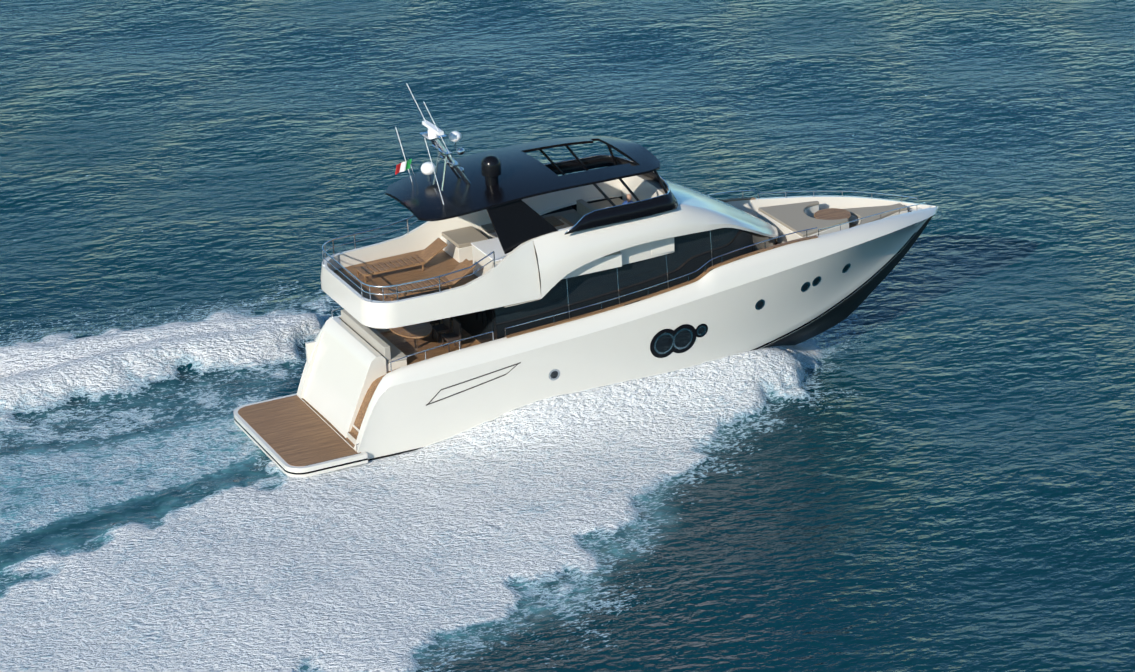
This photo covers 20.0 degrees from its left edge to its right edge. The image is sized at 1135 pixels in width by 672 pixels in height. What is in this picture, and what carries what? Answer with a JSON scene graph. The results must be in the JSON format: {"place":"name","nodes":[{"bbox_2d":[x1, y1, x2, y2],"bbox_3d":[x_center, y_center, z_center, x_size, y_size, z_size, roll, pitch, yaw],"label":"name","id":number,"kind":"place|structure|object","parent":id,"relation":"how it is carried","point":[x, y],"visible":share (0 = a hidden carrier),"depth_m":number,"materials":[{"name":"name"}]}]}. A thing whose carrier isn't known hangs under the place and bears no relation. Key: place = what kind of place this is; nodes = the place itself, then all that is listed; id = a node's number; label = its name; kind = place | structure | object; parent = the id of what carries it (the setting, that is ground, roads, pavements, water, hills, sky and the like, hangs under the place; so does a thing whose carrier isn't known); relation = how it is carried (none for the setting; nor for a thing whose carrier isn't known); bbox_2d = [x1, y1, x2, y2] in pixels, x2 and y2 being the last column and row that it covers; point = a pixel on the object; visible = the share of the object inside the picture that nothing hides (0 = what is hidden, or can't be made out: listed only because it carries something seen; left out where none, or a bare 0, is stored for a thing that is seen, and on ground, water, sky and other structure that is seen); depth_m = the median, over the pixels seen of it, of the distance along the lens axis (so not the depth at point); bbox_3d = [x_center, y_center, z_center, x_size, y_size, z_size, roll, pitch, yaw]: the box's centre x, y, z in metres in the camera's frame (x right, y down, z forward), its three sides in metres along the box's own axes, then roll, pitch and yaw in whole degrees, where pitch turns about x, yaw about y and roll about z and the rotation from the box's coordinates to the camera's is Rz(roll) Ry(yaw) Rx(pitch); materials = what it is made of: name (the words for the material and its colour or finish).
{"place":"outdoors","nodes":[
{"label":"outdoors","id":0,"kind":"place"},
{"bbox_2d":[0,0,1134,671],"bbox_3d":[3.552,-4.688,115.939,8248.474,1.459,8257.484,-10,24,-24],"label":"sea","id":1,"kind":"structure","parent":0,"point":[922,458],"depth_m":102.30,"materials":[{"name":"liquid"}]},
{"bbox_2d":[233,83,937,476],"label":"yacht","id":2,"kind":"object","parent":1,"relation":"on","point":[501,281],"visible":1,"depth_m":97.96,"materials":[{"name":"white plastic"}]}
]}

